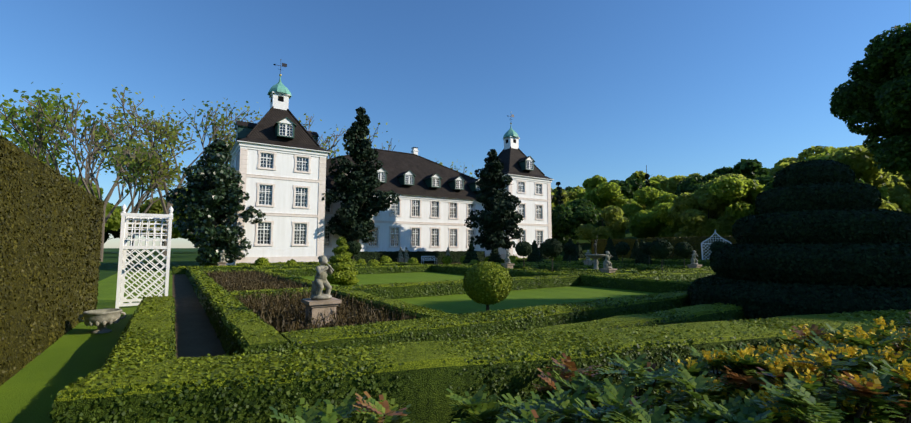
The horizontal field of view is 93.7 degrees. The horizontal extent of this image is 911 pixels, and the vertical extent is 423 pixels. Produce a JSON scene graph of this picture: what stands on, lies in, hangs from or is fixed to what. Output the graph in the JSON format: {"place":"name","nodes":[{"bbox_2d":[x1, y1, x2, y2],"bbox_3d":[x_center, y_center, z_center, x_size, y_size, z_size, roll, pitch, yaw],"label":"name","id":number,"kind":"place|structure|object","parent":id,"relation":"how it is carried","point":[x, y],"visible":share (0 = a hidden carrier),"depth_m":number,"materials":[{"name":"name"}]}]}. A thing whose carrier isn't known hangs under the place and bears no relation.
{"place":"outdoors","nodes":[
{"label":"outdoors","id":0,"kind":"place"},
{"bbox_2d":[226,59,329,264],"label":"tower","id":1,"kind":"structure","parent":0,"point":[279,154],"depth_m":40.22,"materials":[{"name":"white paint"}]},
{"bbox_2d":[98,230,659,281],"bbox_3d":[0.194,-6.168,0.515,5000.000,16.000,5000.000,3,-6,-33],"label":"ground","id":2,"kind":"structure","parent":0,"point":[108,266],"depth_m":72.57,"materials":[{"name":"green plant"}]},
{"bbox_2d":[0,122,82,180],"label":"tree","id":3,"kind":"object","parent":2,"relation":"on","point":[41,158],"visible":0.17,"depth_m":71.96,"materials":[{"name":"green plant"}]},
{"bbox_2d":[0,82,140,187],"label":"tree","id":4,"kind":"object","parent":2,"relation":"on","point":[38,120],"visible":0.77,"depth_m":59.49,"materials":[{"name":"green plant"}]},
{"bbox_2d":[13,88,158,261],"bbox_3d":[-46.270,-3.764,54.915,12.617,20.427,20.670,3,-6,-33],"label":"tree","id":5,"kind":"object","parent":2,"relation":"on","point":[103,127],"visible":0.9,"depth_m":55.73,"materials":[{"name":"green plant"}]},
{"bbox_2d":[67,176,121,232],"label":"tree","id":6,"kind":"object","parent":2,"relation":"on","point":[113,222],"visible":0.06,"depth_m":151.07,"materials":[{"name":"green plant"}]},
{"bbox_2d":[104,202,130,242],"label":"tree","id":7,"kind":"object","parent":2,"relation":"on","point":[115,234],"visible":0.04,"depth_m":168.84,"materials":[{"name":"green plant"}]},
{"bbox_2d":[79,117,169,222],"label":"tree","id":8,"kind":"object","parent":2,"relation":"on","point":[119,201],"visible":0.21,"depth_m":82.47,"materials":[{"name":"green plant"}]},
{"bbox_2d":[97,129,193,263],"bbox_3d":[-34.659,-1.679,47.524,8.847,15.018,12.782,-1,-5,16],"label":"tree","id":9,"kind":"object","parent":2,"relation":"on","point":[149,167],"visible":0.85,"depth_m":47.59,"materials":[{"name":"green plant"}]},
{"bbox_2d":[115,144,186,220],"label":"tree","id":10,"kind":"object","parent":2,"relation":"on","point":[154,191],"visible":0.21,"depth_m":99.79,"materials":[{"name":"green plant"}]},
{"bbox_2d":[128,197,187,251],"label":"tree","id":11,"kind":"object","parent":2,"relation":"on","point":[156,207],"visible":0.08,"depth_m":162.02,"materials":[{"name":"green plant"}]},
{"bbox_2d":[92,85,247,259],"bbox_3d":[-44.080,-6.815,66.606,14.252,28.487,29.113,-1,-5,9],"label":"tree","id":12,"kind":"object","parent":2,"relation":"on","point":[165,133],"visible":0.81,"depth_m":64.37,"materials":[{"name":"green plant"}]},
{"bbox_2d":[161,189,220,240],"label":"tree","id":13,"kind":"object","parent":2,"relation":"on","point":[175,231],"depth_m":128.36,"materials":[{"name":"green plant"}]},
{"bbox_2d":[197,122,234,164],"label":"tree","id":14,"kind":"object","parent":2,"relation":"on","point":[227,143],"visible":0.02,"depth_m":83.23,"materials":[{"name":"green plant"}]},
{"bbox_2d":[171,99,262,164],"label":"tree","id":15,"kind":"object","parent":2,"relation":"on","point":[205,130],"visible":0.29,"depth_m":75.54,"materials":[{"name":"green plant"}]},
{"bbox_2d":[243,107,344,158],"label":"tree","id":16,"kind":"object","parent":2,"relation":"on","point":[322,143],"visible":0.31,"depth_m":76.49,"materials":[{"name":"green plant"}]},
{"bbox_2d":[304,124,344,157],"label":"tree","id":17,"kind":"object","parent":2,"relation":"on","point":[337,150],"visible":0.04,"depth_m":77.70,"materials":[{"name":"green plant"}]},
{"bbox_2d":[226,147,490,261],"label":"mansion","id":18,"kind":"structure","parent":2,"relation":"on","point":[434,207],"depth_m":52.08,"materials":[{"name":"white paint"}]},
{"bbox_2d":[342,123,395,149],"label":"tree","id":19,"kind":"object","parent":2,"relation":"on","point":[389,145],"visible":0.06,"depth_m":89.53,"materials":[{"name":"green plant"}]},
{"bbox_2d":[436,159,475,177],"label":"tree","id":20,"kind":"object","parent":2,"relation":"on","point":[441,163],"visible":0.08,"depth_m":97.34,"materials":[{"name":"green plant"}]},
{"bbox_2d":[553,182,564,204],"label":"fir","id":21,"kind":"object","parent":2,"relation":"on","point":[558,196],"visible":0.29,"depth_m":100.29,"materials":[{"name":"green plant"}]},
{"bbox_2d":[551,188,568,208],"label":"hill tree","id":22,"kind":"object","parent":2,"relation":"on","point":[555,202],"visible":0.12,"depth_m":165.84,"materials":[{"name":"green plant"}]},
{"bbox_2d":[564,186,571,191],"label":"hill tree","id":23,"kind":"object","parent":2,"relation":"on","point":[568,188],"visible":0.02,"depth_m":201.45,"materials":[{"name":"green plant"}]},
{"bbox_2d":[551,204,598,248],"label":"tree","id":24,"kind":"object","parent":2,"relation":"on","point":[568,221],"visible":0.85,"depth_m":79.33,"materials":[{"name":"green plant"}]},
{"bbox_2d":[567,185,585,199],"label":"hill tree","id":25,"kind":"object","parent":2,"relation":"on","point":[572,195],"visible":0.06,"depth_m":187.57,"materials":[{"name":"green plant"}]},
{"bbox_2d":[574,189,584,197],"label":"hill tree","id":26,"kind":"object","parent":2,"relation":"on","point":[580,193],"visible":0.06,"depth_m":186.79,"materials":[{"name":"green plant"}]},
{"bbox_2d":[568,198,606,250],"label":"tree","id":27,"kind":"object","parent":2,"relation":"on","point":[577,202],"visible":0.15,"depth_m":91.99,"materials":[{"name":"green plant"}]},
{"bbox_2d":[582,175,606,196],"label":"hill tree","id":28,"kind":"object","parent":2,"relation":"on","point":[590,184],"visible":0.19,"depth_m":155.24,"materials":[{"name":"green plant"}]},
{"bbox_2d":[575,205,630,239],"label":"tree","id":29,"kind":"object","parent":2,"relation":"on","point":[618,224],"visible":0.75,"depth_m":70.87,"materials":[{"name":"green plant"}]},
{"bbox_2d":[584,182,641,210],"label":"tree","id":30,"kind":"object","parent":2,"relation":"on","point":[603,195],"visible":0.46,"depth_m":95.95,"materials":[{"name":"green plant"}]},
{"bbox_2d":[609,179,651,231],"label":"hill tree","id":31,"kind":"object","parent":2,"relation":"on","point":[629,188],"visible":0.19,"depth_m":120.14,"materials":[{"name":"green plant"}]},
{"bbox_2d":[625,171,645,206],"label":"hill tree","id":32,"kind":"object","parent":2,"relation":"on","point":[636,175],"visible":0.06,"depth_m":161.90,"materials":[{"name":"green plant"}]},
{"bbox_2d":[621,186,667,237],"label":"tree","id":33,"kind":"object","parent":2,"relation":"on","point":[632,212],"visible":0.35,"depth_m":82.33,"materials":[{"name":"green plant"}]},
{"bbox_2d":[639,165,651,209],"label":"fir","id":34,"kind":"object","parent":2,"relation":"on","point":[647,181],"visible":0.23,"depth_m":106.43,"materials":[{"name":"green plant"}]},
{"bbox_2d":[644,177,668,192],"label":"hill tree","id":35,"kind":"object","parent":2,"relation":"on","point":[655,182],"visible":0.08,"depth_m":147.46,"materials":[{"name":"green plant"}]},
{"bbox_2d":[651,174,666,179],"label":"hill tree","id":36,"kind":"object","parent":2,"relation":"on","point":[662,177],"visible":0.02,"depth_m":166.34,"materials":[{"name":"green plant"}]},
{"bbox_2d":[637,193,684,237],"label":"tree","id":37,"kind":"object","parent":2,"relation":"on","point":[656,217],"visible":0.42,"depth_m":70.80,"materials":[{"name":"green plant"}]},
{"bbox_2d":[659,173,701,193],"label":"hill tree","id":38,"kind":"object","parent":2,"relation":"on","point":[671,183],"visible":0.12,"depth_m":101.40,"materials":[{"name":"green plant"}]},
{"bbox_2d":[674,173,721,196],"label":"tree","id":39,"kind":"object","parent":2,"relation":"on","point":[692,184],"visible":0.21,"depth_m":83.77,"materials":[{"name":"green plant"}]},
{"bbox_2d":[667,192,741,236],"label":"tree","id":40,"kind":"object","parent":2,"relation":"on","point":[693,213],"visible":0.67,"depth_m":60.56,"materials":[{"name":"green plant"}]},
{"bbox_2d":[694,173,746,195],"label":"tree","id":41,"kind":"object","parent":2,"relation":"on","point":[702,189],"visible":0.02,"depth_m":72.78,"materials":[{"name":"green plant"}]},
{"bbox_2d":[705,176,764,235],"bbox_3d":[41.340,1.096,61.602,9.540,12.289,11.124,-1,-5,16],"label":"tree","id":42,"kind":"object","parent":2,"relation":"on","point":[740,195],"visible":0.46,"depth_m":59.09,"materials":[{"name":"green plant"}]},
{"bbox_2d":[712,158,770,179],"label":"hill tree","id":43,"kind":"object","parent":2,"relation":"on","point":[752,169],"visible":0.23,"depth_m":118.43,"materials":[{"name":"green plant"}]},
{"bbox_2d":[755,175,774,185],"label":"hill tree","id":44,"kind":"object","parent":2,"relation":"on","point":[764,180],"depth_m":81.82,"materials":[{"name":"green plant"}]},
{"bbox_2d":[768,157,796,175],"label":"hill tree","id":45,"kind":"object","parent":2,"relation":"on","point":[782,163],"visible":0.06,"depth_m":101.19,"materials":[{"name":"green plant"}]},
{"bbox_2d":[762,178,872,190],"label":"tree","id":46,"kind":"object","parent":2,"relation":"on","point":[767,186],"depth_m":53.93,"materials":[{"name":"green plant"}]},
{"bbox_2d":[773,146,890,201],"bbox_3d":[55.412,-1.196,63.607,13.618,16.020,14.521,3,-6,-33],"label":"tree","id":47,"kind":"object","parent":2,"relation":"on","point":[885,196],"depth_m":61.69,"materials":[{"name":"green plant"}]},
{"bbox_2d":[796,146,895,195],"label":"tree","id":48,"kind":"object","parent":2,"relation":"on","point":[804,154],"visible":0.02,"depth_m":68.18,"materials":[{"name":"green plant"}]},
{"bbox_2d":[824,145,910,212],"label":"tree","id":49,"kind":"object","parent":2,"relation":"on","point":[859,160],"visible":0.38,"depth_m":50.77,"materials":[{"name":"green plant"}]},
{"bbox_2d":[829,23,910,175],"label":"tree","id":50,"kind":"object","parent":2,"relation":"on","point":[875,96],"visible":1,"depth_m":39.32,"materials":[{"name":"green plant"}]},
{"bbox_2d":[851,145,910,206],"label":"hill tree","id":51,"kind":"object","parent":2,"relation":"on","point":[900,181],"visible":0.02,"depth_m":80.55,"materials":[{"name":"green plant"}]},
{"bbox_2d":[889,174,910,197],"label":"hill tree","id":52,"kind":"object","parent":2,"relation":"on","point":[899,190],"visible":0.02,"depth_m":69.43,"materials":[{"name":"green plant"}]},
{"bbox_2d":[901,174,910,187],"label":"hill tree","id":53,"kind":"object","parent":2,"relation":"on","point":[907,181],"visible":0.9,"depth_m":70.55,"materials":[{"name":"green plant"}]},
{"bbox_2d":[0,264,902,422],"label":"lawn","id":54,"kind":"structure","parent":0,"point":[73,355],"depth_m":9.14,"materials":[{"name":"green plant"}]},
{"bbox_2d":[78,308,125,333],"bbox_3d":[-7.594,2.364,9.182,0.666,0.465,0.666,-1,-5,12],"label":"stone urn","id":55,"kind":"object","parent":54,"relation":"on","point":[101,319],"visible":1,"depth_m":9.03,"materials":[{"name":"beige stone"}]},
{"bbox_2d":[115,204,172,307],"bbox_3d":[-9.943,1.409,13.731,1.325,3.140,1.360,3,-6,-33],"label":"trellis","id":56,"kind":"object","parent":54,"relation":"on","point":[123,256],"visible":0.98,"depth_m":13.39,"materials":[{"name":"white wood"}]},
{"bbox_2d":[163,139,265,265],"bbox_3d":[-20.297,-0.665,36.119,7.102,11.086,6.179,-3,-6,29],"label":"evergreen","id":57,"kind":"object","parent":54,"relation":"on","point":[214,191],"visible":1,"depth_m":34.88,"materials":[{"name":"green plant"}]},
{"bbox_2d":[217,250,227,265],"bbox_3d":[-17.561,3.723,32.164,0.660,1.652,0.660,3,-6,-33],"label":"statue","id":58,"kind":"object","parent":54,"relation":"on","point":[221,261],"visible":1,"depth_m":32.04,"materials":[{"name":"stone"}]},
{"bbox_2d":[172,263,460,357],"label":"gravel ground","id":59,"kind":"structure","parent":54,"relation":"on","point":[195,335],"depth_m":9.81,"materials":[{"name":"grey gravel"}]},
{"bbox_2d":[322,107,399,243],"bbox_3d":[-10.279,-2.779,43.913,7.526,16.638,6.659,3,-6,-33],"label":"tree","id":60,"kind":"object","parent":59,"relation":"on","point":[363,200],"visible":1,"depth_m":43.31,"materials":[{"name":"green plant"}]},
{"bbox_2d":[396,247,403,261],"bbox_3d":[-5.926,4.774,45.906,0.660,1.885,0.660,3,-6,-33],"label":"statue pedestal","id":61,"kind":"object","parent":59,"relation":"on","point":[400,258],"visible":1,"depth_m":45.76,"materials":[{"name":"stone"}]},
{"bbox_2d":[403,247,408,262],"bbox_3d":[-5.315,4.788,46.069,0.660,1.885,0.660,3,-6,-33],"label":"statue pedestal","id":62,"kind":"object","parent":59,"relation":"on","point":[406,258],"visible":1,"depth_m":45.90,"materials":[{"name":"stone"}]},
{"bbox_2d":[421,256,436,263],"bbox_3d":[-2.922,5.402,47.480,1.750,0.900,0.500,3,-6,-33],"label":"garden bench","id":63,"kind":"object","parent":59,"relation":"on","point":[422,259],"visible":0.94,"depth_m":47.48,"materials":[{"name":"white paint"}]},
{"bbox_2d":[585,239,606,268],"bbox_3d":[9.464,2.919,28.840,3.500,2.690,3.500,3,-6,-33],"label":"fountain","id":64,"kind":"object","parent":59,"relation":"on","point":[595,256],"visible":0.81,"depth_m":28.64,"materials":[{"name":"stone"}]},
{"bbox_2d":[701,230,730,259],"bbox_3d":[27.241,3.731,44.644,2.773,3.750,0.160,-4,-6,36],"label":"trellis","id":65,"kind":"object","parent":59,"relation":"on","point":[715,238],"visible":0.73,"depth_m":45.03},
{"bbox_2d":[0,135,736,385],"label":"yew hedge","id":66,"kind":"object","parent":54,"relation":"on","point":[45,341],"depth_m":7.14,"materials":[{"name":"green plant"}]},
{"bbox_2d":[48,237,910,422],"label":"box hedges","id":67,"kind":"object","parent":54,"relation":"on","point":[433,406],"depth_m":5.71,"materials":[{"name":"green plant"}]},
{"bbox_2d":[464,149,523,250],"bbox_3d":[4.693,-0.605,47.285,6.068,12.865,7.576,3,-6,-33],"label":"tree","id":68,"kind":"object","parent":54,"relation":"on","point":[498,221],"visible":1,"depth_m":46.41,"materials":[{"name":"green plant"}]},
{"bbox_2d":[501,250,514,268],"bbox_3d":[3.616,3.495,29.488,0.660,1.652,0.660,3,-6,-33],"label":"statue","id":69,"kind":"object","parent":54,"relation":"on","point":[507,264],"visible":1,"depth_m":29.36,"materials":[{"name":"stone"}]},
{"bbox_2d":[353,255,684,311],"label":"topiary stems","id":70,"kind":"object","parent":54,"relation":"on","point":[487,307],"visible":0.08,"depth_m":24.28,"materials":[{"name":"brown plant"}]},
{"bbox_2d":[150,311,910,422],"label":"shrubs","id":71,"kind":"object","parent":54,"relation":"on","point":[818,376],"visible":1,"depth_m":3.72,"materials":[{"name":"green plant"}]},
{"bbox_2d":[583,250,592,264],"bbox_3d":[11.333,4.088,36.469,0.660,1.652,0.660,3,-6,-33],"label":"statue pedestal","id":72,"kind":"object","parent":54,"relation":"on","point":[588,261],"visible":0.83,"depth_m":36.33,"materials":[{"name":"stone"}]},
{"bbox_2d":[599,251,616,272],"bbox_3d":[8.018,2.899,22.475,0.660,1.652,0.660,3,-6,-33],"label":"statue","id":73,"kind":"object","parent":54,"relation":"on","point":[606,268],"visible":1,"depth_m":22.40,"materials":[{"name":"stone"}]},
{"bbox_2d":[347,159,910,319],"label":"topiary hedge","id":74,"kind":"object","parent":54,"relation":"on","point":[718,275],"depth_m":9.65,"materials":[{"name":"green plant"}]},
{"bbox_2d":[687,250,701,267],"bbox_3d":[15.533,3.349,27.771,0.660,1.652,0.660,3,-6,-33],"label":"statue","id":75,"kind":"object","parent":54,"relation":"on","point":[693,264],"visible":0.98,"depth_m":27.68,"materials":[{"name":"stone"}]},
{"bbox_2d":[0,0,910,247],"label":"sky","id":76,"kind":"structure","parent":0,"point":[609,89],"materials":[{"name":"blue"}]},
{"bbox_2d":[479,112,553,258],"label":"tower","id":77,"kind":"structure","parent":0,"point":[530,187],"depth_m":57.63,"materials":[{"name":"white paint"}]},
{"label":"soil","id":78,"kind":"structure","parent":0,"visible":0},
{"bbox_2d":[203,269,421,332],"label":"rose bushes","id":79,"kind":"object","parent":78,"relation":"on","point":[294,306],"visible":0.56,"depth_m":10.38,"materials":[{"name":"brown plant"}]},
{"bbox_2d":[301,255,341,328],"bbox_3d":[-2.850,1.759,9.068,0.660,1.652,0.660,3,-6,-33],"label":"statue on pedestal","id":80,"kind":"object","parent":78,"relation":"on","point":[319,301],"visible":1,"depth_m":8.92,"materials":[{"name":"stone"}]}
]}

